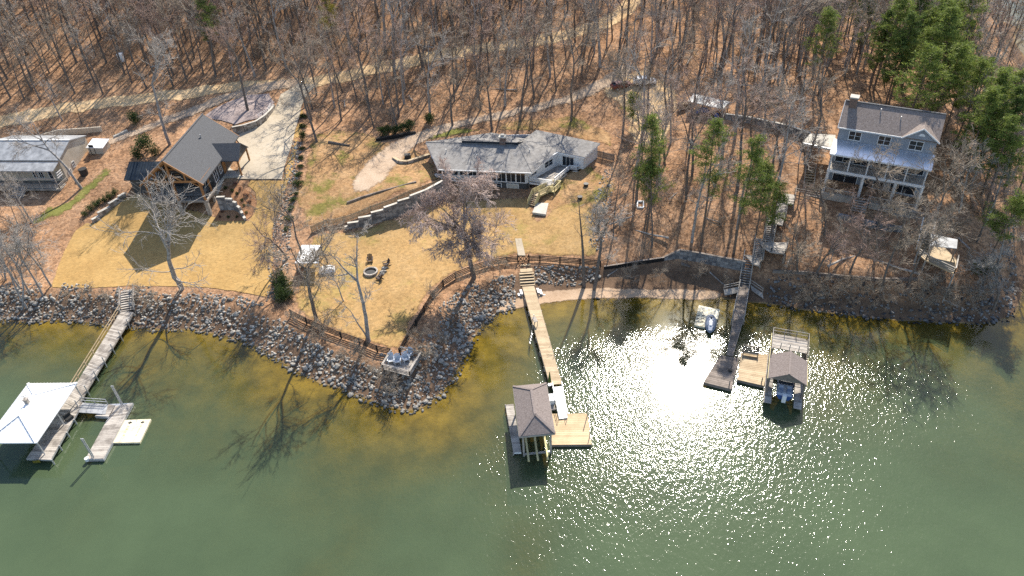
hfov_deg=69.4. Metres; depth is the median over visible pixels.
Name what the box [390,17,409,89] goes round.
bare tree
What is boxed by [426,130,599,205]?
ranch house
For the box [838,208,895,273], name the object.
bare tree
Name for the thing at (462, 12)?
bare tree
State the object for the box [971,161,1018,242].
bare tree
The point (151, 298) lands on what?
bare bush
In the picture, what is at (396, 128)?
evergreen shrub
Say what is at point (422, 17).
bare tree
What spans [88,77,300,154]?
gravel road
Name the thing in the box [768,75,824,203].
bare tree
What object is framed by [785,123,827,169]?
bare tree
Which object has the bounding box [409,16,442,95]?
bare tree
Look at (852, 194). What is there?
bare tree
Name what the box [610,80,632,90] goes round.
parked car
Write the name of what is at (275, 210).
bare tree
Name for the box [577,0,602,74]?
bare tree
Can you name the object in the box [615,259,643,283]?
bare bush
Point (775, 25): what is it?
bare tree
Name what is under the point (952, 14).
pine tree
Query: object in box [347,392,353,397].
boulder
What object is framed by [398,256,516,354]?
rail fence
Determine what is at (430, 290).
bare bush
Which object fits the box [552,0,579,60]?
bare tree
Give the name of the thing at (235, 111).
parking pad
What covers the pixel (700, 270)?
bare bush
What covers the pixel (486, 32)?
bare tree
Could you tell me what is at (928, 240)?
bare tree
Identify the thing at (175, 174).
window
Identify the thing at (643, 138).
bare tree
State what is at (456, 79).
bare tree
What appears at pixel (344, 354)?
bare bush
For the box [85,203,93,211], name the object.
round shrub
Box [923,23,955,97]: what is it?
pine tree
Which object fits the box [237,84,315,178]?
driveway
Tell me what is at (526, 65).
bare tree
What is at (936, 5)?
bare tree
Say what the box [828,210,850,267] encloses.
bare tree
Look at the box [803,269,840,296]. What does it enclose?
bare bush
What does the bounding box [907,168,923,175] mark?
porch window
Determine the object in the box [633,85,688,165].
bare tree
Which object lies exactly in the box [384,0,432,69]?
bare tree
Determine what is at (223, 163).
door
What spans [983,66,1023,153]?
pine tree
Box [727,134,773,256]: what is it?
pine tree
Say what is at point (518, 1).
bare tree
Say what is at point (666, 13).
bare tree
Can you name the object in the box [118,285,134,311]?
bank steps
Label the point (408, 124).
evergreen shrub
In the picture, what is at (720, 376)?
floating dock
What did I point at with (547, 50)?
bare tree
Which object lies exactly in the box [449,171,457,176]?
window
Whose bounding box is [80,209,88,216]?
round shrub
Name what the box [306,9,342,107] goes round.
bare tree
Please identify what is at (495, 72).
bare tree
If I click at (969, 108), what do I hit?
bare tree
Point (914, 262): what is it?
bare tree
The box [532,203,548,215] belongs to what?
concrete pad
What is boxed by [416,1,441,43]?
bare tree
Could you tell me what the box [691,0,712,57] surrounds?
bare tree
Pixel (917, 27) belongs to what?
bare tree
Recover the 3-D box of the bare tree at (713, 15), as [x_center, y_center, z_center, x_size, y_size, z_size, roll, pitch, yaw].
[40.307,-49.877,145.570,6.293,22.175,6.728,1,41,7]
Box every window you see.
[38,172,44,177]
[162,173,183,186]
[188,178,208,185]
[213,169,218,181]
[218,163,222,173]
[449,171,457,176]
[497,173,505,181]
[506,173,515,182]
[516,173,525,182]
[545,158,552,167]
[831,173,857,183]
[834,156,850,163]
[848,131,861,140]
[852,160,868,166]
[863,178,884,189]
[871,162,886,168]
[877,135,891,145]
[889,183,916,195]
[890,165,905,172]
[907,140,924,150]
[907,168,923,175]
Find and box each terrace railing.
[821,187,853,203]
[829,192,925,219]
[868,197,917,216]
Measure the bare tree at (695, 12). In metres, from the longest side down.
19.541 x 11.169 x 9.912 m
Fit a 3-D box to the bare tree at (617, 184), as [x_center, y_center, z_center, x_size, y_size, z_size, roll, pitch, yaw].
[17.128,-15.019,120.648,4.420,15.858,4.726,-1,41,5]
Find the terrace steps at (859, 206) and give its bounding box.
[850,194,869,214]
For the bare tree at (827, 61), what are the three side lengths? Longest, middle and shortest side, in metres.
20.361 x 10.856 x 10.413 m
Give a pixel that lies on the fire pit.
(372, 271)
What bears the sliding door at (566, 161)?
in the ranch house at (548, 161)
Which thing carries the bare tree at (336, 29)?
on the ground at (460, 418)
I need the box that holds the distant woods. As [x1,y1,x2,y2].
[0,0,1023,107]
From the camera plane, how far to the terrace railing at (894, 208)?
118.30 m
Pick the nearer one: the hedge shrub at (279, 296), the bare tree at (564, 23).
the hedge shrub at (279, 296)
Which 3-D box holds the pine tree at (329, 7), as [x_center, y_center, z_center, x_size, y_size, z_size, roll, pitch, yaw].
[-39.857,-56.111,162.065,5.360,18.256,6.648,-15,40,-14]
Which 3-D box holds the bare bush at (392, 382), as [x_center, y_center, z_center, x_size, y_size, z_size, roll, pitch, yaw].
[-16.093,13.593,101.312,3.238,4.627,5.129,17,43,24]
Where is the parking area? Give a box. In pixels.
[605,70,676,145]
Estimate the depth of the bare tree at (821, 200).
115.57 m
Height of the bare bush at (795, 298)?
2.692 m
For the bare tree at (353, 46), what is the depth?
147.85 m
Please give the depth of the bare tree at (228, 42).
161.78 m
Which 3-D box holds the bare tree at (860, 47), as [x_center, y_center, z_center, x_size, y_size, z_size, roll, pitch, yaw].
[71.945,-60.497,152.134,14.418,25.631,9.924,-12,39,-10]
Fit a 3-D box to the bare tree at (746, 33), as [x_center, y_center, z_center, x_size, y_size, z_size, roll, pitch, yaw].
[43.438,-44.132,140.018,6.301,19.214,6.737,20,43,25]
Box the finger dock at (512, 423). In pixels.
[505,404,520,455]
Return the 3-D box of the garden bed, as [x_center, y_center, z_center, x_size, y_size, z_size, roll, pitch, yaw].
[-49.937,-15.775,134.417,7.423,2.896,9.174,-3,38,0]
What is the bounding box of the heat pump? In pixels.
[404,153,410,159]
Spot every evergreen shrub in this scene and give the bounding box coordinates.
[125,109,141,124]
[129,145,141,159]
[133,132,154,152]
[147,143,160,155]
[297,130,305,140]
[376,126,387,136]
[385,124,390,132]
[390,124,399,133]
[398,122,405,131]
[403,119,414,131]
[423,112,434,123]
[971,258,995,276]
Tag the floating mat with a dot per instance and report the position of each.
(132, 431)
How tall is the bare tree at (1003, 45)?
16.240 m
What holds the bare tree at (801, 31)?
on the ground at (460, 418)
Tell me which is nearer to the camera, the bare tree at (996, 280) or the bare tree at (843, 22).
the bare tree at (996, 280)
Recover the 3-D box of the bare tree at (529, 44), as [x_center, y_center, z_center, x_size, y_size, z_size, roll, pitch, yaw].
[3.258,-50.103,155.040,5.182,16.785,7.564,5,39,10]
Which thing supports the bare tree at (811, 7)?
on the ground at (460, 418)
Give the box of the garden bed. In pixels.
[214,182,255,220]
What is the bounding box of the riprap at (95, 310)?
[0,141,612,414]
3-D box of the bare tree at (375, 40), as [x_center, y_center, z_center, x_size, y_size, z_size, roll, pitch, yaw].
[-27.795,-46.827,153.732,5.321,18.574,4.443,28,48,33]
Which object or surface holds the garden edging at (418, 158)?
on the ground at (460, 418)
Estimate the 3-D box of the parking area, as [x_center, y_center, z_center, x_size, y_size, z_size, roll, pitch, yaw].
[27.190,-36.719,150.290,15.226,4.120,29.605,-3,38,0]
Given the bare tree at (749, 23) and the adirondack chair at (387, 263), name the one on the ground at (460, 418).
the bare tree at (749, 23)
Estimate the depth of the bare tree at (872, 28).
144.96 m
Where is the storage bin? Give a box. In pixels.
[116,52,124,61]
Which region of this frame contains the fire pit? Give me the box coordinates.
[363,266,377,276]
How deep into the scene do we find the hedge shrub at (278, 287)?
117.16 m
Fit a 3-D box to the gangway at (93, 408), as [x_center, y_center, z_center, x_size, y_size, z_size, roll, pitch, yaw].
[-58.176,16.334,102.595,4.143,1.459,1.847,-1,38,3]
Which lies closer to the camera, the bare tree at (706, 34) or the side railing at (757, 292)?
the side railing at (757, 292)
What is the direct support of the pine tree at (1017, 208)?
on the ground at (460, 418)
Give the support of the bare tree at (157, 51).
on the ground at (460, 418)
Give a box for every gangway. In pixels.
[79,397,107,413]
[552,381,567,418]
[726,315,744,355]
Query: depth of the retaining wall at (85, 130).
153.85 m
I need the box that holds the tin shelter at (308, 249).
[295,245,321,274]
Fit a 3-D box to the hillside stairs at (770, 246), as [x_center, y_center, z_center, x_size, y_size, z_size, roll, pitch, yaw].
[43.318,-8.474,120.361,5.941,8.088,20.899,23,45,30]
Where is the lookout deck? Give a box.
[913,246,958,302]
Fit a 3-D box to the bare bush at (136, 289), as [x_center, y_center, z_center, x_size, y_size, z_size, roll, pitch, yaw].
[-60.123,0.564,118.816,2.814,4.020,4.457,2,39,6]
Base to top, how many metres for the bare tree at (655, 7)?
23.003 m
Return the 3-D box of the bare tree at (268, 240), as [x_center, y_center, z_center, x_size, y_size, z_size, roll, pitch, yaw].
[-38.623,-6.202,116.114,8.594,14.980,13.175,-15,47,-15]
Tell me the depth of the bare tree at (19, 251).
116.96 m
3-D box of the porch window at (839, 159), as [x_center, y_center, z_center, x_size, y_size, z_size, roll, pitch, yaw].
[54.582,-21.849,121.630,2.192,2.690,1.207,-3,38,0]
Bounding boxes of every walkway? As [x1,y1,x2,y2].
[26,402,81,464]
[794,188,819,197]
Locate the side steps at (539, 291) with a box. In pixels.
[536,288,544,295]
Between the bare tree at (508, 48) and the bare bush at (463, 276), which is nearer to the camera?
the bare bush at (463, 276)
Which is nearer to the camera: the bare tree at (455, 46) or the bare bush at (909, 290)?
the bare bush at (909, 290)
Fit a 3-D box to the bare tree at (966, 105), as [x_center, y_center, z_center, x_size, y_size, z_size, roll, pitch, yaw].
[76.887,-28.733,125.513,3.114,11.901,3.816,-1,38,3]
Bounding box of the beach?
[499,287,720,310]
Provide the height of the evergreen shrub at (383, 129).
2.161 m
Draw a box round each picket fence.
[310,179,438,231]
[597,150,614,160]
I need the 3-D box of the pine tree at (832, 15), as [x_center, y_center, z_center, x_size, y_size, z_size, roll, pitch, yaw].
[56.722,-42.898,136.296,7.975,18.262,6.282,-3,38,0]
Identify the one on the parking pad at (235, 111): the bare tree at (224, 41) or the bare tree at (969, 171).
the bare tree at (224, 41)
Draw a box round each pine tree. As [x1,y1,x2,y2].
[192,0,220,59]
[316,0,340,69]
[620,91,642,125]
[630,112,668,229]
[632,155,676,229]
[688,116,735,245]
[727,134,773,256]
[735,156,781,238]
[758,179,792,237]
[803,6,844,100]
[830,0,862,40]
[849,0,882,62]
[857,0,918,92]
[860,9,902,88]
[877,31,919,104]
[880,9,925,104]
[885,41,956,109]
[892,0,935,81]
[901,8,940,86]
[902,22,953,94]
[909,0,968,88]
[914,38,977,111]
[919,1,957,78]
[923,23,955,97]
[924,3,980,109]
[937,58,976,132]
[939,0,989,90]
[950,55,997,154]
[950,83,1014,184]
[958,57,998,108]
[958,65,1020,170]
[959,20,983,71]
[968,112,1023,213]
[969,84,1023,195]
[978,186,1023,259]
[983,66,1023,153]
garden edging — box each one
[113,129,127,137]
[347,181,416,203]
[392,153,429,163]
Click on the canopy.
(951, 243)
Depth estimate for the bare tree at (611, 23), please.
167.93 m
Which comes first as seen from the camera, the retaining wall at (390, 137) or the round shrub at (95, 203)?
the round shrub at (95, 203)
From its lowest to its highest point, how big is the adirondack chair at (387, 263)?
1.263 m
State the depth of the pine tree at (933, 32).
126.58 m
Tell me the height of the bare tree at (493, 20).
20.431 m
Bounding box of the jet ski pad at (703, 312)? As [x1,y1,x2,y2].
[694,305,719,328]
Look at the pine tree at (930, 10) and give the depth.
140.25 m
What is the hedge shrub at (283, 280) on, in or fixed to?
on the ground at (460, 418)
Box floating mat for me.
[113,419,151,443]
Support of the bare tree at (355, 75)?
on the ground at (460, 418)
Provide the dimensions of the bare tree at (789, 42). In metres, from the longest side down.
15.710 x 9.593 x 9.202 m
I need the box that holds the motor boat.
[776,380,793,402]
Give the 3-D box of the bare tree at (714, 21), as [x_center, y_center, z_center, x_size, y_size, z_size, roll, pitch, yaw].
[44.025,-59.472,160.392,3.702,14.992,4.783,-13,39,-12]
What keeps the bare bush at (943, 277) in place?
on the ground at (460, 418)
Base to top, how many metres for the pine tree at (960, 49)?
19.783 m
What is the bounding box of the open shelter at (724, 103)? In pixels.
[687,93,728,118]
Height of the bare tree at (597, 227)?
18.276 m
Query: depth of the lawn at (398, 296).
124.00 m
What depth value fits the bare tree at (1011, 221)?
110.16 m
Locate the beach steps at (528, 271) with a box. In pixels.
[519,264,534,285]
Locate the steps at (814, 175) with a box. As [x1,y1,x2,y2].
[803,163,816,188]
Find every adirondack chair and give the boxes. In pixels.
[366,253,372,262]
[375,274,383,281]
[382,258,389,265]
[387,352,393,364]
[393,353,400,364]
[401,351,409,363]
[404,347,412,358]
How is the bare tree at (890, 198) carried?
on the ground at (460, 418)
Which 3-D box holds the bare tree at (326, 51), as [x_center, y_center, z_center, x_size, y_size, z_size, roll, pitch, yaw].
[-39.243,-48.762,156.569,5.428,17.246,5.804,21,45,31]
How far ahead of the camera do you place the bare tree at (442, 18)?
169.40 m
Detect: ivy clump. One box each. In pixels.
[291,179,303,186]
[295,171,303,176]
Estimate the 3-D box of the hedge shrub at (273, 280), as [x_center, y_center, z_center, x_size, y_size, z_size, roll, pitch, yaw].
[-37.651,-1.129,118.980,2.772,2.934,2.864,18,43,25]
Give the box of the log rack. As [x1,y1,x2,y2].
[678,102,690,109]
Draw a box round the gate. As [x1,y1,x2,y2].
[517,254,528,262]
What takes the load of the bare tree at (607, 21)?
on the ground at (460, 418)
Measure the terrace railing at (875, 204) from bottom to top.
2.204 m
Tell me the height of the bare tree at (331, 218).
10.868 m
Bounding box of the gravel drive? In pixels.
[352,64,631,191]
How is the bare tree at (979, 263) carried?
on the ground at (460, 418)
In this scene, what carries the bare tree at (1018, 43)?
on the ground at (460, 418)
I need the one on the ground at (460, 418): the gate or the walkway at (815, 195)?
the gate
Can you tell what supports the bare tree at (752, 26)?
on the ground at (460, 418)
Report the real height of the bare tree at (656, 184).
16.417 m
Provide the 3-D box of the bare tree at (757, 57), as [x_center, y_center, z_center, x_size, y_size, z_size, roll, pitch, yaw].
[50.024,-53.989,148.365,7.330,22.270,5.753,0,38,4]
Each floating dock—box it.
[81,386,133,461]
[552,401,591,446]
[703,350,738,391]
[737,353,767,387]
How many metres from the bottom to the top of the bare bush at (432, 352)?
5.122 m
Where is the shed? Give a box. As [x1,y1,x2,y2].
[86,138,110,153]
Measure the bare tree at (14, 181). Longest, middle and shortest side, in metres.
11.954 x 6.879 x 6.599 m
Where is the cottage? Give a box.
[0,135,87,199]
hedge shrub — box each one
[269,274,284,288]
[271,266,287,278]
[273,289,288,303]
[274,280,288,296]
[275,272,292,286]
[284,284,294,298]
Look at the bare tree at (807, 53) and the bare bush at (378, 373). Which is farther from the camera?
the bare tree at (807, 53)
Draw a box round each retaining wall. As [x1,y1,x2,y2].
[40,126,102,134]
[91,192,126,222]
[216,196,246,220]
[232,104,274,133]
[344,180,444,229]
[376,131,415,140]
[725,113,810,138]
[837,213,901,232]
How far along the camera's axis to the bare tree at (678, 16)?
163.06 m
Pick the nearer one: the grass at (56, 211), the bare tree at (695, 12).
the grass at (56, 211)
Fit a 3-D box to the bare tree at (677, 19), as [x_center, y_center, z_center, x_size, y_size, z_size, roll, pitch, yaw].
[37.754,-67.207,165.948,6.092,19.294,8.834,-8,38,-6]
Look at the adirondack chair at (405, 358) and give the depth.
105.10 m
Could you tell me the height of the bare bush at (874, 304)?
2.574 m
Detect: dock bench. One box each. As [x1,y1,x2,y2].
[62,412,73,421]
[742,344,759,357]
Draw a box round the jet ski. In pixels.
[705,314,716,332]
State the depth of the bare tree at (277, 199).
116.15 m
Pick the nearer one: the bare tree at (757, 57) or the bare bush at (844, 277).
the bare bush at (844, 277)
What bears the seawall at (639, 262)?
on the ground at (460, 418)
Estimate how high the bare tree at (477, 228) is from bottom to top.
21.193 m
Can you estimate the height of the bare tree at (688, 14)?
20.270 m
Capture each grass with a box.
[33,169,109,223]
[430,128,471,138]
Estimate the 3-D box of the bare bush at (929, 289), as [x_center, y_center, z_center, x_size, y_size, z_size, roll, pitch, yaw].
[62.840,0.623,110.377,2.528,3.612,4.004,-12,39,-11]
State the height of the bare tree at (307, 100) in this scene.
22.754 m
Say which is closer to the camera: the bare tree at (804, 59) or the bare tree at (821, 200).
the bare tree at (821, 200)
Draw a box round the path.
[515,238,524,254]
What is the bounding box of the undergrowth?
[0,0,1023,292]
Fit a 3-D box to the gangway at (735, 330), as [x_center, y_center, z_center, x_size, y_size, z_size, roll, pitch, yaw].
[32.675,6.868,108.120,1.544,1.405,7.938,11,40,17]
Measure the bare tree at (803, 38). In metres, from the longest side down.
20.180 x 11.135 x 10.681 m
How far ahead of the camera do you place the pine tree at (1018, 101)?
113.49 m
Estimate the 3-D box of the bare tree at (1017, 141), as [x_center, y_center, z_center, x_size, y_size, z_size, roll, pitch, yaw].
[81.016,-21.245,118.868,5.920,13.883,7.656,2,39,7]
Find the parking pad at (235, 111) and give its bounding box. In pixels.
[206,93,273,123]
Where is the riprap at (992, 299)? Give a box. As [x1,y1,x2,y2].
[766,226,1016,327]
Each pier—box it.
[65,305,133,407]
[522,286,561,386]
[730,279,749,326]
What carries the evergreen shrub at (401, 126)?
on the ground at (460, 418)
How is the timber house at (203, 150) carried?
on the ground at (460, 418)
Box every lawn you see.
[52,110,302,296]
[296,198,596,347]
[297,130,437,224]
[499,116,611,144]
[536,167,615,244]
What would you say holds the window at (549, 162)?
in the ranch house at (548, 161)
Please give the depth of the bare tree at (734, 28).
141.57 m
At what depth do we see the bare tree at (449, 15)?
172.62 m
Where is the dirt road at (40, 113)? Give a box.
[0,0,640,126]
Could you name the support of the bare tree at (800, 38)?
on the ground at (460, 418)
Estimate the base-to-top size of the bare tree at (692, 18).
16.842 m
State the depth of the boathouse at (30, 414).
97.82 m
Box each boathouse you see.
[0,382,84,454]
[512,382,554,461]
[763,327,809,409]
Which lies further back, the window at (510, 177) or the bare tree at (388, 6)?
the bare tree at (388, 6)
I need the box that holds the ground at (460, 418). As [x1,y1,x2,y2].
[0,0,1023,464]
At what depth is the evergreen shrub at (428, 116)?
151.68 m
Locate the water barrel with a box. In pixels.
[78,167,88,176]
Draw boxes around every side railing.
[723,282,739,295]
[750,280,763,298]
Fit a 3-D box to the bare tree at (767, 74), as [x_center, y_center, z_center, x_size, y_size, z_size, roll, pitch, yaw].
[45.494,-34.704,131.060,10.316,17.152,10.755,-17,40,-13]
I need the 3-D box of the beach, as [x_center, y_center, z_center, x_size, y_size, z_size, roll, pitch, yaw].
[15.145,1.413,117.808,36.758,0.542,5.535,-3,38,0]
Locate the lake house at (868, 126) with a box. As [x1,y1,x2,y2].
[822,94,946,209]
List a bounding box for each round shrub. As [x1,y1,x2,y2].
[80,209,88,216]
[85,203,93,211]
[90,199,98,207]
[101,194,108,201]
[105,191,114,198]
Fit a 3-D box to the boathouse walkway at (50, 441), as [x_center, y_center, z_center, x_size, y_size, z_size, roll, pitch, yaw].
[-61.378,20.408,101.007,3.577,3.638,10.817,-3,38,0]
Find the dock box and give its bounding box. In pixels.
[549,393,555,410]
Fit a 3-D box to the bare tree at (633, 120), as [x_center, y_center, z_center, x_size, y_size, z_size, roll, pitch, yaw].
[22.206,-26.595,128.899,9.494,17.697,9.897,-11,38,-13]
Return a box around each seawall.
[604,257,664,269]
[664,249,745,271]
[773,270,917,281]
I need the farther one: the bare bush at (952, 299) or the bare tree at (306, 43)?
the bare tree at (306, 43)
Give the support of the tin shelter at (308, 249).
on the ground at (460, 418)
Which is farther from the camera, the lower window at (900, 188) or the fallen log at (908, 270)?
the lower window at (900, 188)
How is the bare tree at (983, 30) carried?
on the ground at (460, 418)
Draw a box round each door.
[221,162,226,172]
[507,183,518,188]
[562,155,573,167]
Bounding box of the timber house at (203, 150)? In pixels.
[124,113,249,216]
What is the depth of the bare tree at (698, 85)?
131.09 m
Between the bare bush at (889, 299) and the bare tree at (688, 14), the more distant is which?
the bare tree at (688, 14)
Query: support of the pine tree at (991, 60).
on the ground at (460, 418)
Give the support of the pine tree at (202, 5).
on the ground at (460, 418)
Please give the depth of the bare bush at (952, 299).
109.53 m
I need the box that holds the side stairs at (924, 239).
[915,217,933,250]
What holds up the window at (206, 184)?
in the timber house at (203, 150)
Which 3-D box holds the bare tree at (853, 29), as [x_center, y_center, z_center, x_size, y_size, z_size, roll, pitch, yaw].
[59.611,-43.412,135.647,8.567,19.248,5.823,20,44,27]
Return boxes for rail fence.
[289,309,390,352]
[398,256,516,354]
[528,255,600,266]
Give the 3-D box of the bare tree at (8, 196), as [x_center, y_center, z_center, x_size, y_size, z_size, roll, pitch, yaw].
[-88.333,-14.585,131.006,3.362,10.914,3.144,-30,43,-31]
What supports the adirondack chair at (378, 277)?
on the lawn at (398, 296)
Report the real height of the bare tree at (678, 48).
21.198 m
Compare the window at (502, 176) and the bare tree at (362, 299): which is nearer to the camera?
the bare tree at (362, 299)
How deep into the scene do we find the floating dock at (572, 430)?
96.22 m
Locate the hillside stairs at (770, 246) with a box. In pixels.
[739,186,796,283]
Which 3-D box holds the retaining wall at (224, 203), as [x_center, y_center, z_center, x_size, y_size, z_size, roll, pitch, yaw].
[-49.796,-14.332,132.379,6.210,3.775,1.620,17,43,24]
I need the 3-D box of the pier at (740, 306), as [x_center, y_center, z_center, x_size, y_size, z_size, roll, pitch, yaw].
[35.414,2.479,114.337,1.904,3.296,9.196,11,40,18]
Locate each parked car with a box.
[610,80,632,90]
[633,76,656,85]
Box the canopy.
[927,234,957,261]
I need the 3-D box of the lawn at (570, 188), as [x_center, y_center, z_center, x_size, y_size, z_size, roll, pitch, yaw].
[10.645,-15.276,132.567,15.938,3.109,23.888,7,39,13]
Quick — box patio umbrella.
[548,372,551,385]
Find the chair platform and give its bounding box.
[381,346,422,381]
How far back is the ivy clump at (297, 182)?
135.88 m
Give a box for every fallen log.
[328,141,349,145]
[636,230,668,238]
[827,255,854,266]
[867,257,919,274]
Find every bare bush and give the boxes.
[57,289,71,301]
[70,279,101,299]
[95,285,111,306]
[127,277,146,301]
[142,286,163,312]
[282,303,304,329]
[307,305,343,334]
[307,320,333,344]
[328,334,368,363]
[354,339,366,364]
[366,358,394,394]
[379,368,406,406]
[403,322,433,348]
[409,338,437,370]
[423,281,441,307]
[432,320,449,352]
[440,303,460,324]
[454,272,470,287]
[470,260,492,280]
[482,254,508,277]
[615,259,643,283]
[650,265,667,282]
[691,259,707,279]
[781,267,797,282]
[787,290,803,306]
[796,278,812,299]
[799,288,828,309]
[802,268,817,285]
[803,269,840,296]
[810,278,841,304]
[829,270,859,299]
[841,271,860,295]
[845,271,877,292]
[846,295,860,309]
[862,275,889,304]
[868,298,881,310]
[873,271,900,299]
[879,292,897,310]
[892,276,920,304]
[904,270,948,301]
[923,281,944,300]
[929,274,966,306]
[934,270,949,282]
[941,284,961,310]
[951,281,964,293]
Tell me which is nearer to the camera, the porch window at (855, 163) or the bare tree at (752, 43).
the porch window at (855, 163)
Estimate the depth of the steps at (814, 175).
125.33 m
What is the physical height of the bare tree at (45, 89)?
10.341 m
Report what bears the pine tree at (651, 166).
on the ground at (460, 418)
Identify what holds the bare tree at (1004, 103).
on the ground at (460, 418)
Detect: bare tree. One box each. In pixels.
[0,103,82,188]
[0,164,38,222]
[0,177,20,231]
[0,180,32,233]
[0,206,24,241]
[0,220,45,295]
[0,227,24,280]
[0,232,28,307]
[0,233,31,294]
[0,255,20,288]
[1,245,18,283]
[2,230,58,308]
[3,206,57,286]
[11,206,40,254]
[18,232,45,274]
[32,73,67,120]
[54,84,82,123]
[83,162,223,303]
[122,20,179,145]
[152,0,228,76]
[196,19,255,110]
[213,0,256,76]
[214,3,258,68]
[214,17,235,76]
[220,0,267,70]
[239,176,311,267]
[241,208,293,282]
[252,212,347,318]
[253,24,330,141]
[258,0,300,68]
[265,187,292,234]
[272,28,314,109]
[282,31,326,120]
[286,11,320,95]
[302,1,344,66]
[303,6,317,67]
[304,20,342,92]
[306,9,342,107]
[310,212,335,257]
[311,220,380,342]
[312,0,332,49]
[313,260,353,300]
[319,2,357,100]
[324,46,347,120]
[325,0,378,115]
[333,0,359,51]
[333,298,365,336]
[343,57,374,127]
[352,0,368,53]
[364,0,380,38]
[365,18,387,104]
[365,20,384,87]
[366,37,400,130]
[368,0,397,50]
[370,0,409,79]
[371,8,407,117]
[381,9,424,103]
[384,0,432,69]
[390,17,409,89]
[392,0,416,48]
[395,154,518,279]
[399,10,432,84]
[403,22,464,114]
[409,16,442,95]
[414,0,454,66]
[416,0,426,44]
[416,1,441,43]
[431,0,437,30]
[434,28,468,101]
[438,62,471,125]
[440,0,443,39]
[441,0,468,86]
[444,0,471,71]
[446,0,452,29]
[448,0,506,84]
[450,0,454,39]
[458,0,487,60]
[461,24,488,109]
[463,40,524,130]
[466,0,470,27]
[468,28,485,96]
[472,0,491,72]
[475,0,502,56]
[486,15,509,89]
[489,8,532,106]
[495,2,571,121]
[496,0,515,77]
[502,0,531,22]
[508,0,528,60]
[513,0,538,98]
[516,2,533,46]
[516,7,538,86]
[519,0,560,67]
[527,0,573,77]
[532,0,555,53]
[532,1,560,90]
[549,4,606,121]
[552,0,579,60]
[565,0,603,52]
[571,197,588,286]
[573,0,604,54]
[574,0,590,42]
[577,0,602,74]
[577,0,628,67]
[580,192,632,290]
[585,0,617,45]
[594,20,677,134]
[596,0,615,47]
[599,40,646,142]
[605,148,629,235]
[607,90,667,174]
[608,0,637,57]
[610,0,614,39]
[615,92,668,201]
[624,0,658,54]
[625,58,659,131]
[626,0,640,46]
[628,8,672,110]
[631,151,676,247]
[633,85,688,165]
[640,0,675,61]
[642,92,688,185]
[646,17,709,124]
[647,0,677,53]
[647,32,693,112]
[654,56,697,143]
[657,0,701,69]
[658,0,661,28]
[661,0,673,36]
[661,93,722,198]
[663,61,727,176]
[666,0,685,42]
[674,0,679,32]
[676,0,703,61]
[677,116,750,242]
[679,0,702,46]
[681,15,714,128]
[681,65,715,149]
[683,0,702,49]
[684,0,708,31]
[687,6,716,74]
[688,58,743,158]
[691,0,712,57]
[701,0,762,58]
[703,0,716,67]
[704,0,733,79]
[706,0,757,71]
[707,0,722,46]
[708,0,760,88]
[709,12,778,139]
[710,0,749,75]
[715,43,793,195]
[725,132,792,229]
[726,8,760,96]
[734,0,775,67]
[734,72,804,160]
[739,0,757,55]
[740,0,770,50]
[741,3,766,79]
[743,44,809,136]
[748,87,813,171]
[749,0,783,71]
[749,0,810,86]
[749,1,780,62]
[750,0,777,58]
[751,104,796,165]
[753,0,788,65]
[758,6,813,81]
[760,0,774,53]
[761,0,842,89]
[761,59,807,151]
[763,0,798,60]
[765,3,775,38]
[766,0,792,69]
[767,0,797,56]
[767,0,799,68]
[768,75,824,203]
[774,219,822,272]
[785,0,820,74]
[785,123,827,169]
[786,0,803,48]
[786,2,827,88]
[790,0,823,57]
[790,0,844,77]
[791,166,843,235]
[792,180,812,239]
[794,0,811,64]
[797,0,828,71]
[799,0,859,51]
[799,54,845,170]
[801,2,847,68]
[804,0,836,51]
[812,0,862,66]
[814,227,855,277]
[815,3,864,95]
[816,26,844,83]
[818,1,851,73]
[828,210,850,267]
[831,0,852,60]
[835,0,853,51]
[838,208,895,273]
[842,1,864,53]
[844,0,874,75]
[844,0,884,65]
[844,133,911,231]
[844,181,875,231]
[849,0,861,56]
[856,0,906,73]
[859,187,956,286]
[860,0,907,81]
[863,0,883,68]
[868,1,890,59]
[873,180,907,255]
[879,191,976,286]
[900,2,929,84]
[903,125,986,248]
[913,202,944,264]
[917,0,965,73]
[949,0,998,90]
[949,70,989,171]
[951,0,996,67]
[952,135,999,212]
[953,29,992,103]
[955,48,1001,117]
[955,243,1020,310]
[959,89,984,119]
[959,250,1004,299]
[963,18,1010,78]
[964,45,1014,137]
[969,67,1023,161]
[970,108,1004,186]
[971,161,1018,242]
[976,19,1004,90]
[978,202,1023,270]
[986,159,1017,221]
[987,31,1013,86]
[988,1,1023,68]
[990,124,1023,185]
[994,134,1023,205]
[998,31,1023,80]
[1000,48,1019,67]
[1005,49,1022,72]
[1007,40,1023,88]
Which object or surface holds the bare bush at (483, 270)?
on the ground at (460, 418)
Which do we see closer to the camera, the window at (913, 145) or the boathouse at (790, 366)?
the boathouse at (790, 366)
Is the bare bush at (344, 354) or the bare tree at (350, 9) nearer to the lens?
the bare bush at (344, 354)
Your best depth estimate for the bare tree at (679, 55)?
141.42 m
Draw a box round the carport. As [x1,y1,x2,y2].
[798,133,835,168]
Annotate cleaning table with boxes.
[532,314,537,325]

